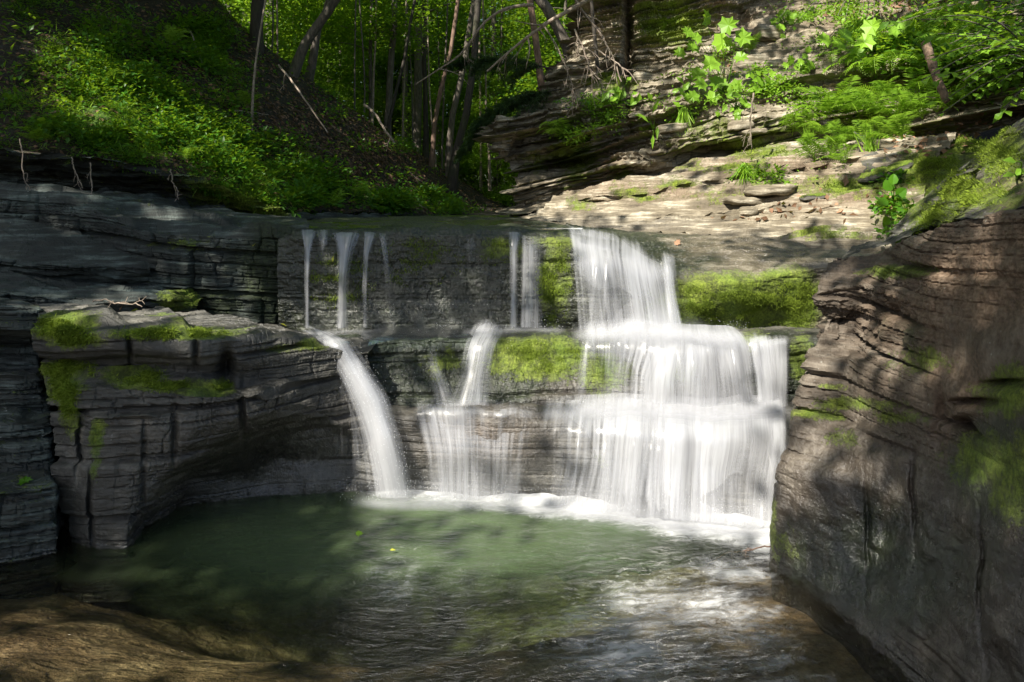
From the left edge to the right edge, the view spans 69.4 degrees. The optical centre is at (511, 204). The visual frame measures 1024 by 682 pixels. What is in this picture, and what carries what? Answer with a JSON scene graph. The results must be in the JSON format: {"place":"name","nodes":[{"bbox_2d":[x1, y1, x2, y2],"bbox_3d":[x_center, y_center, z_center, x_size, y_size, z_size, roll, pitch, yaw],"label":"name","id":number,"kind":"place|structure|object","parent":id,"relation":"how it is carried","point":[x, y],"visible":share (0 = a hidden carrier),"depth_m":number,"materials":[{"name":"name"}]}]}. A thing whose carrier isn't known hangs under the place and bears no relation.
{"place":"outdoors","nodes":[
{"label":"outdoors","id":0,"kind":"place"},
{"bbox_2d":[0,0,504,214],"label":"hillside","id":1,"kind":"structure","parent":0,"point":[6,48],"depth_m":10.77,"materials":[{"name":"plant"}]},
{"bbox_2d":[0,148,460,219],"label":"rock overhang","id":2,"kind":"object","parent":1,"relation":"on","point":[49,167],"visible":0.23,"depth_m":8.15,"materials":[{"name":"stone"}]},
{"bbox_2d":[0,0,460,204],"bbox_3d":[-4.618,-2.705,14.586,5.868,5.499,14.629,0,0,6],"label":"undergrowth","id":3,"kind":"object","parent":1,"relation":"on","point":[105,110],"visible":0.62,"depth_m":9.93,"materials":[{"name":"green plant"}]},
{"bbox_2d":[0,0,494,217],"bbox_3d":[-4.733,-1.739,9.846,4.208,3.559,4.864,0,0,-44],"label":"undergrowth","id":4,"kind":"object","parent":1,"relation":"on","point":[139,74],"visible":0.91,"depth_m":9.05,"materials":[{"name":"plant"}]},
{"bbox_2d":[0,0,505,214],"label":"fallen leaves","id":5,"kind":"object","parent":1,"relation":"on","point":[322,138],"visible":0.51,"depth_m":11.93,"materials":[{"name":"brown plant"}]},
{"bbox_2d":[249,0,263,54],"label":"tree","id":6,"kind":"object","parent":1,"relation":"on","point":[256,12],"visible":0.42,"depth_m":13.07,"materials":[{"name":"brown plant"}]},
{"bbox_2d":[250,0,265,130],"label":"tree","id":7,"kind":"object","parent":1,"relation":"on","point":[253,83],"visible":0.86,"depth_m":10.70,"materials":[{"name":"brown plant"}]},
{"bbox_2d":[288,0,339,77],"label":"tree","id":8,"kind":"object","parent":1,"relation":"on","point":[296,64],"visible":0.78,"depth_m":13.44,"materials":[{"name":"grey plant"}]},
{"bbox_2d":[304,0,328,80],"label":"tree","id":9,"kind":"object","parent":1,"relation":"on","point":[312,58],"visible":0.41,"depth_m":14.41,"materials":[{"name":"grey plant"}]},
{"bbox_2d":[241,29,421,159],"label":"undergrowth","id":10,"kind":"object","parent":1,"relation":"on","point":[324,87],"visible":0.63,"depth_m":13.84,"materials":[{"name":"plant"}]},
{"bbox_2d":[383,0,396,136],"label":"tree","id":11,"kind":"object","parent":1,"relation":"on","point":[390,75],"visible":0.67,"depth_m":18.39,"materials":[{"name":"grey plant"}]},
{"bbox_2d":[284,0,509,120],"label":"forest tree","id":12,"kind":"object","parent":1,"relation":"on","point":[385,26],"visible":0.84,"depth_m":18.46,"materials":[{"name":"green plant"}]},
{"bbox_2d":[386,0,415,131],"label":"tree","id":13,"kind":"object","parent":1,"relation":"on","point":[400,72],"visible":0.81,"depth_m":17.48,"materials":[{"name":"brown plant"}]},
{"bbox_2d":[422,0,428,158],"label":"tree","id":14,"kind":"object","parent":1,"relation":"on","point":[425,149],"visible":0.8,"depth_m":20.03,"materials":[{"name":"brown plant"}]},
{"bbox_2d":[429,0,459,167],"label":"tree","id":15,"kind":"object","parent":1,"relation":"on","point":[435,120],"visible":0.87,"depth_m":17.95,"materials":[{"name":"grey plant"}]},
{"bbox_2d":[444,0,474,175],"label":"tree","id":16,"kind":"object","parent":1,"relation":"on","point":[451,125],"visible":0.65,"depth_m":18.89,"materials":[{"name":"brown plant"}]},
{"bbox_2d":[446,0,480,192],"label":"tree","id":17,"kind":"object","parent":1,"relation":"on","point":[452,179],"visible":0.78,"depth_m":16.98,"materials":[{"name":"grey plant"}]},
{"bbox_2d":[416,3,532,84],"bbox_3d":[-0.509,-2.184,10.160,1.635,1.067,0.284,0,0,13],"label":"dead branch","id":18,"kind":"object","parent":1,"relation":"on","point":[465,49],"visible":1,"depth_m":10.03,"materials":[{"name":"brown wood"}]},
{"bbox_2d":[302,325,491,345],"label":"water","id":19,"kind":"structure","parent":0,"point":[388,333],"depth_m":5.86,"materials":[{"name":"liquid"}]},
{"bbox_2d":[0,533,875,681],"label":"stream bed","id":20,"kind":"object","parent":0,"point":[185,661],"visible":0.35,"depth_m":4.51,"materials":[{"name":"stone"}]},
{"bbox_2d":[0,297,69,598],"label":"stepped rock stack","id":21,"kind":"object","parent":20,"relation":"on","point":[33,519],"visible":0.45,"depth_m":4.60,"materials":[{"name":"stone"}]},
{"bbox_2d":[30,303,376,601],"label":"undercut rock block","id":22,"kind":"structure","parent":20,"relation":"on","point":[282,416],"depth_m":4.81,"materials":[{"name":"stone"}]},
{"bbox_2d":[0,268,202,311],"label":"sloping rock slab","id":23,"kind":"structure","parent":22,"relation":"on","point":[32,289],"depth_m":5.78,"materials":[{"name":"stone"}]},
{"bbox_2d":[32,313,232,429],"bbox_3d":[-2.511,1.062,4.789,1.332,0.718,0.485,0,0,0],"label":"moss","id":24,"kind":"object","parent":22,"relation":"on","point":[64,386],"visible":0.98,"depth_m":4.72,"materials":[{"name":"plant"}]},
{"bbox_2d":[316,329,405,497],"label":"waterfall","id":25,"kind":"structure","parent":22,"relation":"on","point":[387,463],"depth_m":5.20,"materials":[{"name":"liquid"}]},
{"bbox_2d":[297,215,582,229],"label":"water","id":26,"kind":"structure","parent":0,"point":[482,222],"depth_m":7.50,"materials":[{"name":"liquid"}]},
{"bbox_2d":[0,490,909,681],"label":"water","id":27,"kind":"structure","parent":0,"point":[316,536],"depth_m":4.60,"materials":[{"name":"liquid"}]},
{"bbox_2d":[13,123,1023,408],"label":"ground","id":28,"kind":"structure","parent":0,"point":[991,133],"depth_m":12.63,"materials":[{"name":"soil"}]},
{"bbox_2d":[0,181,308,324],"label":"side rock ledge","id":29,"kind":"object","parent":28,"relation":"on","point":[221,259],"visible":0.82,"depth_m":6.32,"materials":[{"name":"stone"}]},
{"bbox_2d":[0,218,155,283],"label":"sloping rock slab","id":30,"kind":"structure","parent":29,"relation":"on","point":[36,249],"depth_m":6.15,"materials":[{"name":"stone"}]},
{"bbox_2d":[221,0,358,103],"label":"forest tree","id":31,"kind":"object","parent":28,"relation":"on","point":[265,18],"visible":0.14,"depth_m":17.37,"materials":[{"name":"green plant"}]},
{"bbox_2d":[224,0,368,87],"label":"forest tree","id":32,"kind":"object","parent":28,"relation":"on","point":[313,9],"visible":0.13,"depth_m":20.80,"materials":[{"name":"green plant"}]},
{"bbox_2d":[228,0,385,81],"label":"forest tree","id":33,"kind":"object","parent":28,"relation":"on","point":[301,29],"visible":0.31,"depth_m":19.82,"materials":[{"name":"green plant"}]},
{"bbox_2d":[310,0,399,124],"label":"forest tree","id":34,"kind":"object","parent":28,"relation":"on","point":[350,103],"visible":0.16,"depth_m":23.60,"materials":[{"name":"green plant"}]},
{"bbox_2d":[342,0,412,133],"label":"forest tree","id":35,"kind":"object","parent":28,"relation":"on","point":[377,108],"visible":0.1,"depth_m":35.21,"materials":[{"name":"green plant"}]},
{"bbox_2d":[279,0,519,154],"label":"forest tree","id":36,"kind":"object","parent":28,"relation":"on","point":[417,107],"visible":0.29,"depth_m":23.61,"materials":[{"name":"green plant"}]},
{"bbox_2d":[374,1,453,141],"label":"forest tree","id":37,"kind":"object","parent":28,"relation":"on","point":[397,125],"visible":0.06,"depth_m":35.70,"materials":[{"name":"green plant"}]},
{"bbox_2d":[368,0,494,143],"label":"forest tree","id":38,"kind":"object","parent":28,"relation":"on","point":[406,79],"visible":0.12,"depth_m":30.41,"materials":[{"name":"green plant"}]},
{"bbox_2d":[376,0,495,186],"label":"forest tree","id":39,"kind":"object","parent":28,"relation":"on","point":[433,89],"visible":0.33,"depth_m":26.28,"materials":[{"name":"green plant"}]},
{"bbox_2d":[378,0,498,143],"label":"forest tree","id":40,"kind":"object","parent":28,"relation":"on","point":[412,64],"visible":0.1,"depth_m":34.22,"materials":[{"name":"green plant"}]},
{"bbox_2d":[401,0,492,186],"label":"forest tree","id":41,"kind":"object","parent":28,"relation":"on","point":[470,174],"visible":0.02,"depth_m":33.85,"materials":[{"name":"green plant"}]},
{"bbox_2d":[409,6,489,181],"bbox_3d":[-1.942,-4.139,32.450,4.245,9.282,6.024,0,0,-46],"label":"forest tree","id":42,"kind":"object","parent":28,"relation":"on","point":[445,131],"visible":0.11,"depth_m":32.48,"materials":[{"name":"green plant"}]},
{"bbox_2d":[440,53,517,190],"bbox_3d":[-0.694,-2.175,28.756,4.234,7.441,4.500,0,0,-5],"label":"forest tree","id":43,"kind":"object","parent":28,"relation":"on","point":[470,119],"visible":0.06,"depth_m":28.63,"materials":[{"name":"green plant"}]},
{"bbox_2d":[456,67,532,202],"bbox_3d":[-0.293,-1.606,24.144,3.551,5.871,3.341,0,0,0],"label":"forest tree","id":44,"kind":"object","parent":28,"relation":"on","point":[474,158],"visible":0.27,"depth_m":23.98,"materials":[{"name":"green plant"}]},
{"bbox_2d":[426,0,569,186],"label":"forest tree","id":45,"kind":"object","parent":28,"relation":"on","point":[492,39],"visible":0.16,"depth_m":30.64,"materials":[{"name":"green plant"}]},
{"bbox_2d":[472,44,558,205],"bbox_3d":[0.744,-1.791,22.628,3.870,6.400,3.641,0,0,7],"label":"forest tree","id":46,"kind":"object","parent":28,"relation":"on","point":[493,154],"visible":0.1,"depth_m":22.43,"materials":[{"name":"green plant"}]},
{"bbox_2d":[472,0,573,116],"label":"forest tree","id":47,"kind":"object","parent":28,"relation":"on","point":[539,15],"visible":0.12,"depth_m":17.44,"materials":[{"name":"green plant"}]},
{"bbox_2d":[474,0,572,179],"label":"forest tree","id":48,"kind":"object","parent":28,"relation":"on","point":[521,36],"visible":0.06,"depth_m":24.91,"materials":[{"name":"green plant"}]},
{"bbox_2d":[487,1,574,101],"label":"forest tree","id":49,"kind":"object","parent":28,"relation":"on","point":[544,44],"visible":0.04,"depth_m":21.54,"materials":[{"name":"green plant"}]},
{"bbox_2d":[351,401,793,581],"bbox_3d":[0.499,2.130,5.295,3.565,1.335,1.100,0,0,0],"label":"rock ledge","id":50,"kind":"object","parent":28,"relation":"on","point":[519,448],"visible":0.48,"depth_m":5.27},
{"bbox_2d":[430,404,467,499],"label":"waterfall","id":51,"kind":"structure","parent":50,"relation":"on","point":[465,492],"depth_m":5.26,"materials":[{"name":"liquid"}]},
{"bbox_2d":[302,326,819,406],"bbox_3d":[0.544,1.319,5.975,4.750,0.621,0.933,0,0,0],"label":"rock ledge","id":52,"kind":"object","parent":50,"relation":"on","point":[449,374],"visible":0.38,"depth_m":5.68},
{"bbox_2d":[500,336,614,382],"bbox_3d":[0.338,1.201,5.737,0.932,0.371,0.155,0,0,2],"label":"moss","id":53,"kind":"object","parent":52,"relation":"on","point":[535,356],"visible":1,"depth_m":5.74,"materials":[{"name":"plant"}]},
{"bbox_2d":[588,319,785,409],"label":"waterfall","id":54,"kind":"structure","parent":52,"relation":"on","point":[707,345],"depth_m":5.46,"materials":[{"name":"liquid"}]},
{"bbox_2d":[562,393,783,525],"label":"waterfall","id":55,"kind":"structure","parent":50,"relation":"on","point":[702,437],"depth_m":5.08,"materials":[{"name":"liquid"}]},
{"bbox_2d":[277,215,884,331],"bbox_3d":[0.114,0.660,7.783,6.225,1.044,3.635,0,0,0],"label":"rock ledge","id":56,"kind":"object","parent":28,"relation":"on","point":[469,290],"visible":0.8,"depth_m":6.15,"materials":[{"name":"stone"}]},
{"bbox_2d":[322,232,352,327],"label":"waterfall","id":57,"kind":"structure","parent":56,"relation":"on","point":[344,239],"depth_m":6.04,"materials":[{"name":"liquid"}]},
{"bbox_2d":[305,232,574,326],"bbox_3d":[-0.623,0.628,6.240,2.277,0.827,0.447,0,0,0],"label":"moss","id":58,"kind":"object","parent":56,"relation":"on","point":[549,277],"visible":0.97,"depth_m":6.11,"materials":[{"name":"plant"}]},
{"bbox_2d":[512,232,537,326],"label":"waterfall","id":59,"kind":"structure","parent":56,"relation":"on","point":[514,237],"depth_m":6.03,"materials":[{"name":"liquid"}]},
{"bbox_2d":[572,230,680,330],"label":"waterfall","id":60,"kind":"structure","parent":56,"relation":"on","point":[636,264],"depth_m":5.92,"materials":[{"name":"liquid"}]},
{"bbox_2d":[663,281,817,327],"bbox_3d":[1.891,0.841,6.086,1.324,0.463,0.295,0,0,0],"label":"moss","id":61,"kind":"object","parent":56,"relation":"on","point":[705,308],"visible":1,"depth_m":6.06,"materials":[{"name":"plant"}]},
{"bbox_2d":[517,132,957,253],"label":"bank slabs","id":62,"kind":"structure","parent":28,"relation":"on","point":[687,198],"depth_m":7.73,"materials":[{"name":"stone"}]},
{"bbox_2d":[203,135,990,237],"bbox_3d":[0.631,-0.216,8.413,8.304,1.075,2.569,0,0,13],"label":"moss","id":63,"kind":"object","parent":62,"relation":"on","point":[937,160],"visible":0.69,"depth_m":7.15,"materials":[{"name":"plant"}]},
{"bbox_2d":[722,196,764,204],"bbox_3d":[2.406,-0.040,7.681,0.434,0.101,0.302,0,0,0],"label":"stone","id":64,"kind":"object","parent":62,"relation":"on","point":[733,200],"visible":0.98,"depth_m":7.55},
{"bbox_2d":[743,183,796,196],"bbox_3d":[2.673,-0.148,7.672,0.521,0.134,0.349,0,0,0],"label":"stone","id":65,"kind":"object","parent":62,"relation":"on","point":[784,189],"visible":0.99,"depth_m":7.52,"materials":[{"name":"stone"}]},
{"bbox_2d":[792,133,843,159],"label":"fern","id":66,"kind":"object","parent":62,"relation":"on","point":[807,149],"visible":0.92,"depth_m":7.84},
{"bbox_2d":[843,116,886,141],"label":"fern","id":67,"kind":"object","parent":62,"relation":"on","point":[874,133],"visible":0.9,"depth_m":7.73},
{"bbox_2d":[867,165,915,245],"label":"undergrowth","id":68,"kind":"object","parent":62,"relation":"on","point":[898,206],"visible":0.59,"depth_m":6.55,"materials":[{"name":"plant"}]},
{"bbox_2d":[871,111,920,139],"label":"fern","id":69,"kind":"object","parent":62,"relation":"on","point":[901,119],"visible":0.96,"depth_m":7.51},
{"bbox_2d":[472,0,1023,216],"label":"layered cliff","id":70,"kind":"structure","parent":28,"relation":"on","point":[646,38],"depth_m":10.01,"materials":[{"name":"stone"}]},
{"bbox_2d":[453,110,507,164],"bbox_3d":[-0.418,-1.001,10.663,0.901,0.888,0.497,0,0,0],"label":"hemlock bough","id":71,"kind":"object","parent":70,"relation":"attached to","point":[465,148],"visible":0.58,"depth_m":10.61,"materials":[{"name":"green plant"}]},
{"bbox_2d":[465,86,561,135],"bbox_3d":[0.021,-1.301,10.332,1.306,0.702,0.739,0,0,-12],"label":"hemlock bough","id":72,"kind":"object","parent":70,"relation":"attached to","point":[511,103],"visible":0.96,"depth_m":10.30,"materials":[{"name":"green plant"}]},
{"bbox_2d":[527,0,544,90],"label":"tree","id":73,"kind":"object","parent":70,"relation":"on","point":[537,54],"visible":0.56,"depth_m":10.87,"materials":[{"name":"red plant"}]},
{"bbox_2d":[443,50,552,92],"bbox_3d":[-0.212,-1.858,10.289,1.561,0.682,0.856,0,0,0],"label":"hemlock bough","id":74,"kind":"object","parent":73,"relation":"attached to","point":[485,63],"visible":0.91,"depth_m":10.22,"materials":[{"name":"green plant"}]},
{"bbox_2d":[486,0,591,76],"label":"dead branch","id":75,"kind":"object","parent":70,"relation":"attached to","point":[561,14],"visible":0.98,"depth_m":9.79,"materials":[{"name":"brown wood"}]},
{"bbox_2d":[534,0,571,58],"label":"tree","id":76,"kind":"object","parent":70,"relation":"on","point":[556,25],"visible":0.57,"depth_m":11.43,"materials":[{"name":"brown plant"}]},
{"bbox_2d":[567,29,608,107],"bbox_3d":[1.008,-1.785,9.726,0.632,1.077,0.635,0,0,0],"label":"dead branch","id":77,"kind":"object","parent":70,"relation":"on","point":[588,60],"visible":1,"depth_m":9.67,"materials":[{"name":"brown wood"}]},
{"bbox_2d":[601,73,652,120],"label":"leafy plant","id":78,"kind":"object","parent":70,"relation":"on","point":[622,94],"visible":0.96,"depth_m":9.70,"materials":[{"name":"green plant"}]},
{"bbox_2d":[672,66,713,106],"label":"leafy plant","id":79,"kind":"object","parent":70,"relation":"on","point":[684,88],"visible":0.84,"depth_m":9.44,"materials":[{"name":"green plant"}]},
{"bbox_2d":[673,9,754,105],"bbox_3d":[2.537,-1.853,9.307,0.976,1.253,0.361,0,0,-15],"label":"sapling","id":80,"kind":"object","parent":70,"relation":"on","point":[722,40],"visible":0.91,"depth_m":9.29,"materials":[{"name":"green plant"}]},
{"bbox_2d":[715,84,753,119],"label":"leafy plant","id":81,"kind":"object","parent":70,"relation":"on","point":[737,112],"visible":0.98,"depth_m":9.08,"materials":[{"name":"green plant"}]},
{"bbox_2d":[725,70,791,97],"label":"leafy plant","id":82,"kind":"object","parent":70,"relation":"on","point":[758,79],"visible":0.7,"depth_m":9.21,"materials":[{"name":"green plant"}]},
{"bbox_2d":[752,24,783,41],"bbox_3d":[3.601,-2.380,10.378,0.424,0.276,0.315,0,0,0],"label":"stone","id":83,"kind":"object","parent":70,"relation":"on","point":[772,33],"visible":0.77,"depth_m":10.24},
{"bbox_2d":[548,0,1023,184],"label":"undergrowth","id":84,"kind":"object","parent":70,"relation":"on","point":[852,26],"visible":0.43,"depth_m":9.50,"materials":[{"name":"green plant"}]},
{"bbox_2d":[806,133,857,154],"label":"fern","id":85,"kind":"object","parent":84,"relation":"on","point":[833,146],"visible":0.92,"depth_m":7.76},
{"bbox_2d":[767,0,809,38],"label":"leafy plant","id":86,"kind":"object","parent":70,"relation":"on","point":[782,25],"visible":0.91,"depth_m":10.30,"materials":[{"name":"green plant"}]},
{"bbox_2d":[769,46,833,78],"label":"leafy plant","id":87,"kind":"object","parent":70,"relation":"on","point":[807,64],"visible":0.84,"depth_m":9.28,"materials":[{"name":"green plant"}]},
{"bbox_2d":[789,85,859,117],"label":"fern","id":88,"kind":"object","parent":70,"relation":"on","point":[827,103],"visible":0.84,"depth_m":8.65,"materials":[{"name":"plant"}]},
{"bbox_2d":[711,107,1001,223],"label":"fallen leaves","id":89,"kind":"object","parent":70,"relation":"on","point":[920,145],"visible":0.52,"depth_m":7.39,"materials":[{"name":"brown plant"}]},
{"bbox_2d":[773,0,941,29],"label":"shrub","id":90,"kind":"object","parent":70,"relation":"on","point":[843,13],"visible":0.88,"depth_m":9.26,"materials":[{"name":"green plant"}]},
{"bbox_2d":[826,89,890,127],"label":"fern","id":91,"kind":"object","parent":70,"relation":"on","point":[850,116],"visible":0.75,"depth_m":8.53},
{"bbox_2d":[717,0,1007,80],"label":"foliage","id":92,"kind":"object","parent":70,"relation":"on","point":[898,6],"visible":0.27,"depth_m":9.96,"materials":[{"name":"plant"}]},
{"bbox_2d":[816,18,909,61],"bbox_3d":[4.159,-1.966,8.872,1.152,0.526,0.420,0,0,0],"label":"leafy plant","id":93,"kind":"object","parent":70,"relation":"on","point":[868,27],"visible":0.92,"depth_m":8.78,"materials":[{"name":"green plant"}]},
{"bbox_2d":[831,86,898,118],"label":"fern","id":94,"kind":"object","parent":70,"relation":"on","point":[867,103],"visible":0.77,"depth_m":8.37,"materials":[{"name":"plant"}]},
{"bbox_2d":[839,50,921,78],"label":"fern","id":95,"kind":"object","parent":70,"relation":"on","point":[884,55],"visible":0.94,"depth_m":8.54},
{"bbox_2d":[851,76,910,102],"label":"fern","id":96,"kind":"object","parent":70,"relation":"on","point":[883,86],"visible":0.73,"depth_m":8.49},
{"bbox_2d":[861,88,918,122],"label":"fern","id":97,"kind":"object","parent":70,"relation":"on","point":[907,104],"visible":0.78,"depth_m":8.23,"materials":[{"name":"plant"}]},
{"bbox_2d":[898,90,943,118],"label":"fern","id":98,"kind":"object","parent":70,"relation":"on","point":[918,109],"visible":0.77,"depth_m":8.11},
{"bbox_2d":[896,67,949,99],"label":"fern","id":99,"kind":"object","parent":70,"relation":"on","point":[912,82],"visible":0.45,"depth_m":8.33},
{"bbox_2d":[836,0,1023,114],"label":"undergrowth","id":100,"kind":"object","parent":70,"relation":"on","point":[886,38],"visible":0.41,"depth_m":8.33,"materials":[{"name":"green plant"}]},
{"bbox_2d":[909,77,978,112],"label":"fern","id":101,"kind":"object","parent":70,"relation":"on","point":[937,95],"visible":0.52,"depth_m":8.09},
{"bbox_2d":[878,0,1023,56],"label":"shrub","id":102,"kind":"object","parent":70,"relation":"on","point":[1018,4],"visible":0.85,"depth_m":6.95,"materials":[{"name":"green plant"}]},
{"bbox_2d":[769,208,1023,681],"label":"rock wall","id":103,"kind":"structure","parent":28,"relation":"on","point":[896,534],"depth_m":3.55,"materials":[{"name":"stone"}]},
{"bbox_2d":[854,132,986,236],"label":"bank boulders","id":104,"kind":"object","parent":28,"relation":"on","point":[964,157],"visible":0.2,"depth_m":6.95,"materials":[{"name":"stone"}]},
{"bbox_2d":[904,11,1023,123],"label":"shrub","id":105,"kind":"object","parent":104,"relation":"on","point":[1016,54],"visible":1,"depth_m":6.30,"materials":[{"name":"green plant"}]},
{"bbox_2d":[842,118,1023,258],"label":"mossy rock shoulder","id":106,"kind":"object","parent":28,"relation":"on","point":[1011,201],"visible":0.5,"depth_m":4.13},
{"bbox_2d":[877,174,906,224],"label":"leafy plant","id":107,"kind":"object","parent":106,"relation":"on","point":[888,185],"visible":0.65,"depth_m":6.49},
{"bbox_2d":[921,40,950,103],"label":"dead branch","id":108,"kind":"object","parent":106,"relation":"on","point":[928,50],"visible":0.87,"depth_m":6.61,"materials":[{"name":"wood"}]},
{"bbox_2d":[902,126,1023,234],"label":"moss","id":109,"kind":"object","parent":106,"relation":"on","point":[929,217],"visible":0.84,"depth_m":4.27,"materials":[{"name":"plant"}]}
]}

